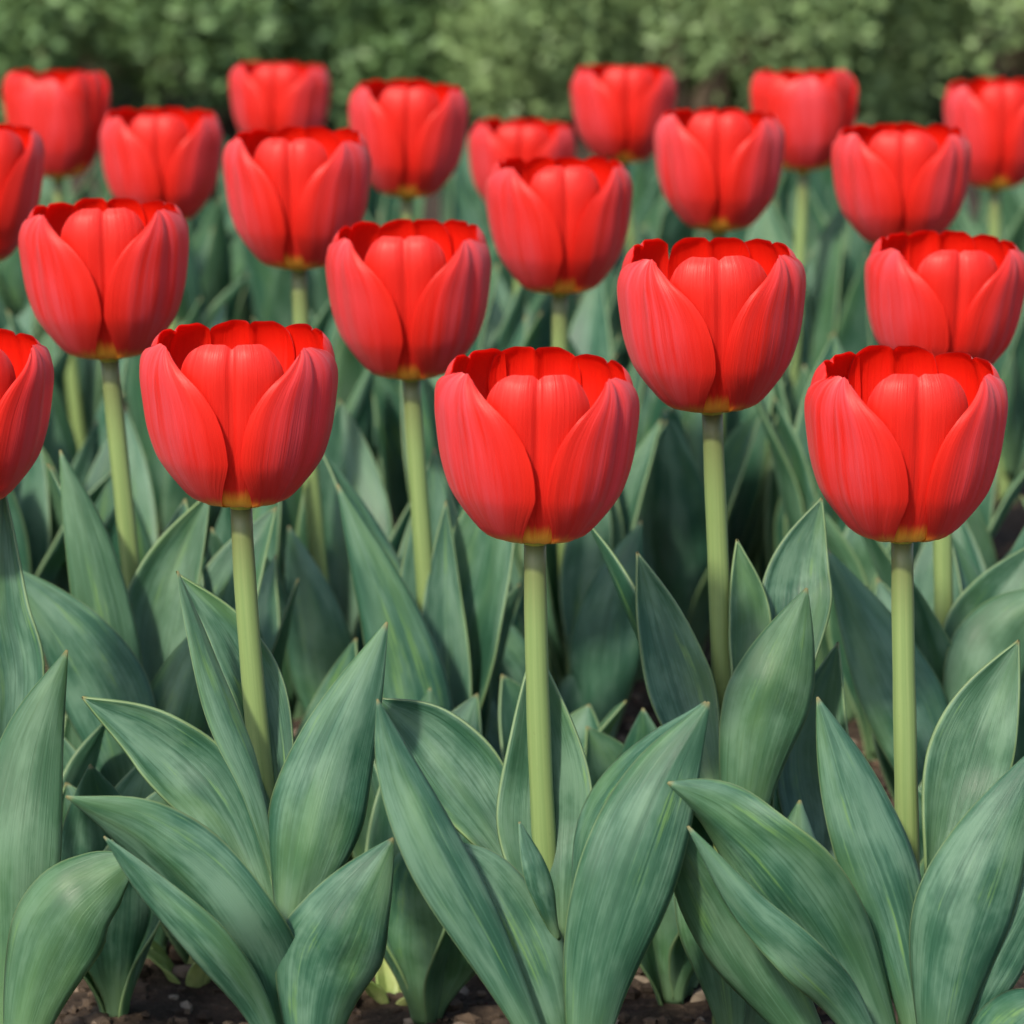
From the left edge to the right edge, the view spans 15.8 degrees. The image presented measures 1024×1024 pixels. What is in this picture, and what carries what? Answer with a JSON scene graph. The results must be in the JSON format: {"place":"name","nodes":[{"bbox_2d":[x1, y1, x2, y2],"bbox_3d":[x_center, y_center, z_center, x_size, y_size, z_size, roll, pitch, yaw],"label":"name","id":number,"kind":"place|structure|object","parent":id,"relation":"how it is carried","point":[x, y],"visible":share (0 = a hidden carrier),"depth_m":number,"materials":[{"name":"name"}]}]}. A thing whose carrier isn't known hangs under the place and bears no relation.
{"place":"outdoors","nodes":[
{"label":"outdoors","id":0,"kind":"place"},
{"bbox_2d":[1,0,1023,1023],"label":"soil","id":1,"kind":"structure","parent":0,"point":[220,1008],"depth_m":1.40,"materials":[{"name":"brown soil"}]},
{"bbox_2d":[7,305,33,335],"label":"leafy tulip","id":2,"kind":"object","parent":1,"relation":"on","point":[25,319],"visible":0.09,"depth_m":2.01,"materials":[{"name":"green plant"}]},
{"bbox_2d":[0,202,48,318],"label":"leafy tulip","id":3,"kind":"object","parent":1,"relation":"on","point":[13,295],"visible":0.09,"depth_m":2.54,"materials":[{"name":"green plant"}]},
{"bbox_2d":[0,300,69,394],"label":"leafy tulip","id":4,"kind":"object","parent":1,"relation":"on","point":[60,360],"visible":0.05,"depth_m":2.10,"materials":[{"name":"green plant"}]},
{"bbox_2d":[0,123,111,584],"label":"tulip","id":5,"kind":"object","parent":1,"relation":"on","point":[22,156],"visible":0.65,"depth_m":1.65,"materials":[{"name":"red plant"}]},
{"bbox_2d":[3,69,109,450],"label":"tulip","id":6,"kind":"object","parent":1,"relation":"on","point":[62,113],"visible":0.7,"depth_m":2.20,"materials":[{"name":"red plant"}]},
{"bbox_2d":[0,328,129,1023],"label":"tulip","id":7,"kind":"object","parent":1,"relation":"on","point":[57,914],"visible":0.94,"depth_m":1.24,"materials":[{"name":"green plant"}]},
{"bbox_2d":[7,309,127,461],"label":"leafy tulip","id":8,"kind":"object","parent":1,"relation":"on","point":[63,418],"visible":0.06,"depth_m":1.89,"materials":[{"name":"green plant"}]},
{"bbox_2d":[39,162,99,204],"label":"leafy tulip","id":9,"kind":"object","parent":1,"relation":"on","point":[46,196],"visible":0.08,"depth_m":2.84,"materials":[{"name":"green plant"}]},
{"bbox_2d":[42,403,106,668],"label":"leafy tulip","id":10,"kind":"object","parent":1,"relation":"on","point":[86,456],"visible":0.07,"depth_m":1.79,"materials":[{"name":"green plant"}]},
{"bbox_2d":[63,724,105,787],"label":"leafy tulip","id":11,"kind":"object","parent":1,"relation":"on","point":[80,759],"visible":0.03,"depth_m":1.38,"materials":[{"name":"green plant"}]},
{"bbox_2d":[97,151,110,199],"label":"leafy tulip","id":12,"kind":"object","parent":1,"relation":"on","point":[103,187],"visible":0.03,"depth_m":3.04,"materials":[{"name":"green plant"}]},
{"bbox_2d":[49,408,158,593],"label":"leafy tulip","id":13,"kind":"object","parent":1,"relation":"on","point":[145,512],"visible":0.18,"depth_m":1.72,"materials":[{"name":"green plant"}]},
{"bbox_2d":[61,764,169,1017],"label":"leafy tulip","id":14,"kind":"object","parent":1,"relation":"on","point":[111,977],"visible":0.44,"depth_m":1.33,"materials":[{"name":"green plant"}]},
{"bbox_2d":[18,198,276,957],"bbox_3d":[-0.143,0.034,1.436,0.099,0.308,0.099,0,12,0],"label":"tulip","id":15,"kind":"object","parent":1,"relation":"on","point":[104,281],"visible":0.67,"depth_m":1.41,"materials":[{"name":"green plant"}]},
{"bbox_2d":[99,107,225,556],"bbox_3d":[-0.182,-0.079,1.997,0.073,0.277,0.085,0,12,0],"label":"tulip","id":16,"kind":"object","parent":1,"relation":"on","point":[170,155],"visible":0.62,"depth_m":1.95,"materials":[{"name":"red plant"}]},
{"bbox_2d":[0,0,337,122],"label":"shrub","id":17,"kind":"object","parent":1,"relation":"on","point":[39,36],"visible":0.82,"depth_m":4.27,"materials":[{"name":"green plant"}]},
{"bbox_2d":[161,923,194,963],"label":"leafy tulip","id":18,"kind":"object","parent":1,"relation":"on","point":[181,952],"visible":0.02,"depth_m":1.41,"materials":[{"name":"green plant"}]},
{"bbox_2d":[147,940,210,987],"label":"seedling","id":19,"kind":"object","parent":1,"relation":"on","point":[196,977],"visible":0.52,"depth_m":1.39,"materials":[{"name":"green plant"}]},
{"bbox_2d":[178,297,201,325],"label":"leafy tulip","id":20,"kind":"object","parent":1,"relation":"on","point":[194,316],"visible":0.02,"depth_m":2.08,"materials":[{"name":"green plant"}]},
{"bbox_2d":[184,227,213,320],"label":"leafy tulip","id":21,"kind":"object","parent":1,"relation":"on","point":[193,284],"visible":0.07,"depth_m":2.31,"materials":[{"name":"green plant"}]},
{"bbox_2d":[177,274,248,327],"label":"leafy tulip","id":22,"kind":"object","parent":1,"relation":"on","point":[231,296],"visible":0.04,"depth_m":2.23,"materials":[{"name":"green plant"}]},
{"bbox_2d":[192,197,245,319],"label":"leafy tulip","id":23,"kind":"object","parent":1,"relation":"on","point":[224,270],"visible":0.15,"depth_m":2.42,"materials":[{"name":"green plant"}]},
{"bbox_2d":[187,195,251,321],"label":"leafy tulip","id":24,"kind":"object","parent":1,"relation":"on","point":[195,222],"visible":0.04,"depth_m":2.73,"materials":[{"name":"green plant"}]},
{"bbox_2d":[209,137,249,323],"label":"leafy tulip","id":25,"kind":"object","parent":1,"relation":"on","point":[214,197],"visible":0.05,"depth_m":2.93,"materials":[{"name":"green plant"}]},
{"bbox_2d":[66,320,393,1023],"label":"tulip","id":26,"kind":"object","parent":1,"relation":"on","point":[264,901],"visible":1,"depth_m":1.19,"materials":[{"name":"green plant"}]},
{"bbox_2d":[202,502,297,720],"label":"leafy tulip","id":27,"kind":"object","parent":1,"relation":"on","point":[223,529],"visible":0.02,"depth_m":1.63,"materials":[{"name":"green plant"}]},
{"bbox_2d":[202,527,298,738],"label":"leafy tulip","id":28,"kind":"object","parent":1,"relation":"on","point":[274,632],"visible":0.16,"depth_m":1.54,"materials":[{"name":"green plant"}]},
{"bbox_2d":[229,61,330,326],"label":"tulip","id":29,"kind":"object","parent":1,"relation":"on","point":[273,96],"visible":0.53,"depth_m":2.33,"materials":[{"name":"red plant"}]},
{"bbox_2d":[222,126,410,714],"bbox_3d":[-0.082,-0.022,1.658,0.087,0.297,0.089,-11,16,-42],"label":"tulip","id":30,"kind":"object","parent":1,"relation":"on","point":[297,198],"visible":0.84,"depth_m":1.62,"materials":[{"name":"red plant"}]},
{"bbox_2d":[252,317,383,483],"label":"leafy tulip","id":31,"kind":"object","parent":1,"relation":"on","point":[361,407],"visible":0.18,"depth_m":1.94,"materials":[{"name":"green plant"}]},
{"bbox_2d":[302,300,337,486],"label":"leafy tulip","id":32,"kind":"object","parent":1,"relation":"on","point":[330,331],"visible":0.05,"depth_m":2.01,"materials":[{"name":"green plant"}]},
{"bbox_2d":[294,638,357,862],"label":"leafy tulip","id":33,"kind":"object","parent":1,"relation":"on","point":[347,657],"visible":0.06,"depth_m":1.50,"materials":[{"name":"green plant"}]},
{"bbox_2d":[315,267,341,351],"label":"leafy tulip","id":34,"kind":"object","parent":1,"relation":"on","point":[322,297],"visible":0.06,"depth_m":2.30,"materials":[{"name":"green plant"}]},
{"bbox_2d":[309,311,362,406],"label":"leafy tulip","id":35,"kind":"object","parent":1,"relation":"on","point":[349,366],"visible":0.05,"depth_m":2.21,"materials":[{"name":"green plant"}]},
{"bbox_2d":[363,183,381,224],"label":"leafy tulip","id":36,"kind":"object","parent":1,"relation":"on","point":[373,210],"visible":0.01,"depth_m":2.73,"materials":[{"name":"green plant"}]},
{"bbox_2d":[365,959,406,1004],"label":"seedling","id":37,"kind":"object","parent":1,"relation":"on","point":[382,986],"visible":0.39,"depth_m":1.41,"materials":[{"name":"green plant"}]},
{"bbox_2d":[365,195,423,225],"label":"leafy tulip","id":38,"kind":"object","parent":1,"relation":"on","point":[391,210],"visible":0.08,"depth_m":2.63,"materials":[{"name":"green plant"}]},
{"bbox_2d":[323,219,514,858],"bbox_3d":[-0.039,0.048,1.476,0.081,0.322,0.117,0,12,0],"label":"tulip","id":39,"kind":"object","parent":1,"relation":"on","point":[408,298],"visible":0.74,"depth_m":1.46,"materials":[{"name":"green plant"}]},
{"bbox_2d":[365,785,475,1023],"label":"leafy tulip","id":40,"kind":"object","parent":1,"relation":"on","point":[432,970],"visible":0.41,"depth_m":1.36,"materials":[{"name":"green plant"}]},
{"bbox_2d":[179,0,662,128],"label":"shrub","id":41,"kind":"object","parent":1,"relation":"on","point":[357,42],"visible":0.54,"depth_m":4.44,"materials":[{"name":"green plant"}]},
{"bbox_2d":[348,79,499,524],"bbox_3d":[-0.052,-0.088,2.018,0.069,0.292,0.071,5,13,24],"label":"tulip","id":42,"kind":"object","parent":1,"relation":"on","point":[413,132],"visible":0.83,"depth_m":1.98,"materials":[{"name":"red plant"}]},
{"bbox_2d":[371,693,481,796],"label":"leafy tulip","id":43,"kind":"object","parent":1,"relation":"on","point":[468,711],"visible":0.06,"depth_m":1.42,"materials":[{"name":"green plant"}]},
{"bbox_2d":[402,374,459,511],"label":"leafy tulip","id":44,"kind":"object","parent":1,"relation":"on","point":[428,385],"visible":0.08,"depth_m":1.84,"materials":[{"name":"green plant"}]},
{"bbox_2d":[398,517,520,701],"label":"leafy tulip","id":45,"kind":"object","parent":1,"relation":"on","point":[511,601],"visible":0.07,"depth_m":1.56,"materials":[{"name":"green plant"}]},
{"bbox_2d":[452,136,486,230],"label":"leafy tulip","id":46,"kind":"object","parent":1,"relation":"on","point":[462,175],"visible":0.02,"depth_m":2.94,"materials":[{"name":"green plant"}]},
{"bbox_2d":[450,176,491,245],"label":"leafy tulip","id":47,"kind":"object","parent":1,"relation":"on","point":[461,208],"visible":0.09,"depth_m":2.72,"materials":[{"name":"green plant"}]},
{"bbox_2d":[441,107,517,223],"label":"leafy tulip","id":48,"kind":"object","parent":1,"relation":"on","point":[445,200],"visible":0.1,"depth_m":2.99,"materials":[{"name":"green plant"}]},
{"bbox_2d":[458,505,524,706],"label":"leafy tulip","id":49,"kind":"object","parent":1,"relation":"on","point":[517,623],"visible":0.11,"depth_m":1.64,"materials":[{"name":"green plant"}]},
{"bbox_2d":[488,238,513,293],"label":"leafy tulip","id":50,"kind":"object","parent":1,"relation":"on","point":[506,276],"visible":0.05,"depth_m":2.51,"materials":[{"name":"green plant"}]},
{"bbox_2d":[485,285,525,350],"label":"leafy tulip","id":51,"kind":"object","parent":1,"relation":"on","point":[502,331],"visible":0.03,"depth_m":2.03,"materials":[{"name":"green plant"}]},
{"bbox_2d":[491,265,543,315],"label":"leafy tulip","id":52,"kind":"object","parent":1,"relation":"on","point":[501,294],"visible":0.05,"depth_m":2.33,"materials":[{"name":"green plant"}]},
{"bbox_2d":[468,118,575,347],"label":"tulip","id":53,"kind":"object","parent":1,"relation":"on","point":[492,142],"visible":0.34,"depth_m":2.16,"materials":[{"name":"red plant"}]},
{"bbox_2d":[509,311,541,349],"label":"leafy tulip","id":54,"kind":"object","parent":1,"relation":"on","point":[523,339],"visible":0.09,"depth_m":1.88,"materials":[{"name":"green plant"}]},
{"bbox_2d":[44,634,1023,1023],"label":"soil crumbs","id":55,"kind":"object","parent":1,"relation":"on","point":[142,988],"visible":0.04,"depth_m":1.37,"materials":[{"name":"brown soil"}]},
{"bbox_2d":[332,0,751,90],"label":"shrub","id":56,"kind":"object","parent":1,"relation":"on","point":[423,5],"visible":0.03,"depth_m":4.86,"materials":[{"name":"green plant"}]},
{"bbox_2d":[375,346,709,1023],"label":"tulip","id":57,"kind":"object","parent":1,"relation":"on","point":[547,893],"visible":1,"depth_m":1.16,"materials":[{"name":"green plant"}]},
{"bbox_2d":[498,674,626,761],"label":"leafy tulip","id":58,"kind":"object","parent":1,"relation":"on","point":[582,717],"visible":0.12,"depth_m":1.47,"materials":[{"name":"green plant"}]},
{"bbox_2d":[485,156,661,760],"bbox_3d":[0.021,-0.005,1.661,0.084,0.304,0.110,1,12,7],"label":"tulip","id":59,"kind":"object","parent":1,"relation":"on","point":[559,226],"visible":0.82,"depth_m":1.63,"materials":[{"name":"red plant"}]},
{"bbox_2d":[551,279,618,346],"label":"leafy tulip","id":60,"kind":"object","parent":1,"relation":"on","point":[574,305],"visible":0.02,"depth_m":2.24,"materials":[{"name":"green plant"}]},
{"bbox_2d":[568,280,620,361],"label":"leafy tulip","id":61,"kind":"object","parent":1,"relation":"on","point":[589,332],"visible":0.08,"depth_m":2.00,"materials":[{"name":"green plant"}]},
{"bbox_2d":[548,420,666,686],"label":"leafy tulip","id":62,"kind":"object","parent":1,"relation":"on","point":[553,669],"visible":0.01,"depth_m":1.76,"materials":[{"name":"green plant"}]},
{"bbox_2d":[584,708,656,786],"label":"leafy tulip","id":63,"kind":"object","parent":1,"relation":"on","point":[603,752],"visible":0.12,"depth_m":1.45,"materials":[{"name":"green plant"}]},
{"bbox_2d":[580,194,664,350],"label":"leafy tulip","id":64,"kind":"object","parent":1,"relation":"on","point":[654,219],"visible":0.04,"depth_m":2.46,"materials":[{"name":"green plant"}]},
{"bbox_2d":[570,64,676,370],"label":"tulip","id":65,"kind":"object","parent":1,"relation":"on","point":[618,112],"visible":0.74,"depth_m":2.22,"materials":[{"name":"red plant"}]},
{"bbox_2d":[591,155,671,240],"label":"leafy tulip","id":66,"kind":"object","parent":1,"relation":"on","point":[667,210],"visible":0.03,"depth_m":2.55,"materials":[{"name":"green plant"}]},
{"bbox_2d":[632,366,669,444],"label":"leafy tulip","id":67,"kind":"object","parent":1,"relation":"on","point":[652,406],"visible":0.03,"depth_m":1.95,"materials":[{"name":"green plant"}]},
{"bbox_2d":[634,178,673,242],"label":"leafy tulip","id":68,"kind":"object","parent":1,"relation":"on","point":[649,202],"visible":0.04,"depth_m":2.64,"materials":[{"name":"green plant"}]},
{"bbox_2d":[628,162,687,255],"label":"leafy tulip","id":69,"kind":"object","parent":1,"relation":"on","point":[677,227],"visible":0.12,"depth_m":2.79,"materials":[{"name":"green plant"}]},
{"bbox_2d":[635,407,691,680],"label":"leafy tulip","id":70,"kind":"object","parent":1,"relation":"on","point":[673,415],"visible":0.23,"depth_m":1.81,"materials":[{"name":"green plant"}]},
{"bbox_2d":[635,153,700,237],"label":"leafy tulip","id":71,"kind":"object","parent":1,"relation":"on","point":[653,177],"visible":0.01,"depth_m":2.89,"materials":[{"name":"green plant"}]},
{"bbox_2d":[640,894,698,1005],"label":"leafy tulip","id":72,"kind":"object","parent":1,"relation":"on","point":[666,967],"visible":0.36,"depth_m":1.35,"materials":[{"name":"green plant"}]},
{"bbox_2d":[649,404,764,649],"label":"leafy tulip","id":73,"kind":"object","parent":1,"relation":"on","point":[677,523],"visible":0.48,"depth_m":1.81,"materials":[{"name":"green plant"}]},
{"bbox_2d":[428,0,985,123],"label":"shrub","id":74,"kind":"object","parent":1,"relation":"on","point":[529,27],"visible":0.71,"depth_m":4.34,"materials":[{"name":"green plant"}]},
{"bbox_2d":[591,237,848,1023],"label":"tulip","id":75,"kind":"object","parent":1,"relation":"on","point":[711,329],"visible":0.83,"depth_m":1.27,"materials":[{"name":"red plant"}]},
{"bbox_2d":[654,108,792,573],"bbox_3d":[0.108,-0.060,1.852,0.077,0.285,0.060,0,12,0],"label":"tulip","id":76,"kind":"object","parent":1,"relation":"on","point":[719,173],"visible":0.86,"depth_m":1.81,"materials":[{"name":"red plant"}]},
{"bbox_2d":[702,228,750,241],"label":"leafy tulip","id":77,"kind":"object","parent":1,"relation":"on","point":[741,234],"visible":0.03,"depth_m":2.58,"materials":[{"name":"green plant"}]},
{"bbox_2d":[743,170,793,234],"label":"leafy tulip","id":78,"kind":"object","parent":1,"relation":"on","point":[783,196],"visible":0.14,"depth_m":2.64,"materials":[{"name":"green plant"}]},
{"bbox_2d":[750,374,793,581],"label":"leafy tulip","id":79,"kind":"object","parent":1,"relation":"on","point":[758,559],"visible":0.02,"depth_m":1.95,"materials":[{"name":"green plant"}]},
{"bbox_2d":[764,364,810,563],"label":"leafy tulip","id":80,"kind":"object","parent":1,"relation":"on","point":[774,524],"visible":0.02,"depth_m":1.84,"materials":[{"name":"green plant"}]},
{"bbox_2d":[747,69,857,385],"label":"tulip","id":81,"kind":"object","parent":1,"relation":"on","point":[814,112],"visible":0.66,"depth_m":2.18,"materials":[{"name":"red plant"}]},
{"bbox_2d":[780,169,830,247],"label":"leafy tulip","id":82,"kind":"object","parent":1,"relation":"on","point":[817,188],"visible":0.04,"depth_m":2.79,"materials":[{"name":"green plant"}]},
{"bbox_2d":[774,397,854,722],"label":"leafy tulip","id":83,"kind":"object","parent":1,"relation":"on","point":[803,472],"visible":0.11,"depth_m":1.74,"materials":[{"name":"green plant"}]},
{"bbox_2d":[775,199,853,305],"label":"leafy tulip","id":84,"kind":"object","parent":1,"relation":"on","point":[846,280],"visible":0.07,"depth_m":2.33,"materials":[{"name":"green plant"}]},
{"bbox_2d":[822,180,837,222],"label":"leafy tulip","id":85,"kind":"object","parent":1,"relation":"on","point":[831,204],"visible":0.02,"depth_m":2.70,"materials":[{"name":"green plant"}]},
{"bbox_2d":[795,171,873,274],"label":"leafy tulip","id":86,"kind":"object","parent":1,"relation":"on","point":[859,246],"visible":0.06,"depth_m":2.49,"materials":[{"name":"green plant"}]},
{"bbox_2d":[818,119,867,196],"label":"leafy tulip","id":87,"kind":"object","parent":1,"relation":"on","point":[826,175],"visible":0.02,"depth_m":3.08,"materials":[{"name":"green plant"}]},
{"bbox_2d":[667,345,1023,1023],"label":"tulip","id":88,"kind":"object","parent":1,"relation":"on","point":[787,921],"visible":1,"depth_m":1.17,"materials":[{"name":"green plant"}]},
{"bbox_2d":[836,252,868,353],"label":"leafy tulip","id":89,"kind":"object","parent":1,"relation":"on","point":[852,332],"visible":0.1,"depth_m":2.20,"materials":[{"name":"green plant"}]},
{"bbox_2d":[700,0,1023,125],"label":"shrub","id":90,"kind":"object","parent":1,"relation":"on","point":[977,13],"visible":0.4,"depth_m":4.40,"materials":[{"name":"green plant"}]},
{"bbox_2d":[755,122,970,671],"bbox_3d":[0.168,-0.036,1.757,0.084,0.294,0.086,9,15,36],"label":"tulip","id":91,"kind":"object","parent":1,"relation":"on","point":[905,177],"visible":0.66,"depth_m":1.72,"materials":[{"name":"red plant"}]},
{"bbox_2d":[814,503,920,760],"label":"leafy tulip","id":92,"kind":"object","parent":1,"relation":"on","point":[848,549],"visible":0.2,"depth_m":1.69,"materials":[{"name":"green plant"}]},
{"bbox_2d":[918,781,923,877],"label":"leafy tulip","id":93,"kind":"object","parent":1,"relation":"on","point":[921,836],"visible":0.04,"depth_m":1.37,"materials":[{"name":"green plant"}]},
{"bbox_2d":[828,230,1023,799],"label":"tulip","id":94,"kind":"object","parent":1,"relation":"on","point":[935,293],"visible":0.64,"depth_m":1.44,"materials":[{"name":"red plant"}]},
{"bbox_2d":[862,521,1010,611],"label":"leafy tulip","id":95,"kind":"object","parent":1,"relation":"on","point":[880,557],"visible":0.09,"depth_m":1.64,"materials":[{"name":"green plant"}]},
{"bbox_2d":[920,471,1023,569],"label":"leafy tulip","id":96,"kind":"object","parent":1,"relation":"on","point":[984,520],"visible":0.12,"depth_m":1.75,"materials":[{"name":"green plant"}]},
{"bbox_2d":[943,77,1023,502],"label":"tulip","id":97,"kind":"object","parent":1,"relation":"on","point":[985,115],"visible":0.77,"depth_m":2.21,"materials":[{"name":"red plant"}]},
{"bbox_2d":[952,535,1023,764],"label":"leafy tulip","id":98,"kind":"object","parent":1,"relation":"on","point":[967,573],"visible":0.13,"depth_m":1.53,"materials":[{"name":"green plant"}]},
{"bbox_2d":[975,182,1023,252],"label":"leafy tulip","id":99,"kind":"object","parent":1,"relation":"on","point":[1012,203],"visible":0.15,"depth_m":2.62,"materials":[{"name":"green plant"}]},
{"bbox_2d":[980,210,1023,250],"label":"leafy tulip","id":100,"kind":"object","parent":1,"relation":"on","point":[1014,234],"visible":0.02,"depth_m":2.51,"materials":[{"name":"green plant"}]},
{"bbox_2d":[993,302,1023,378],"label":"leafy tulip","id":101,"kind":"object","parent":1,"relation":"on","point":[1000,364],"visible":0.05,"depth_m":2.08,"materials":[{"name":"green plant"}]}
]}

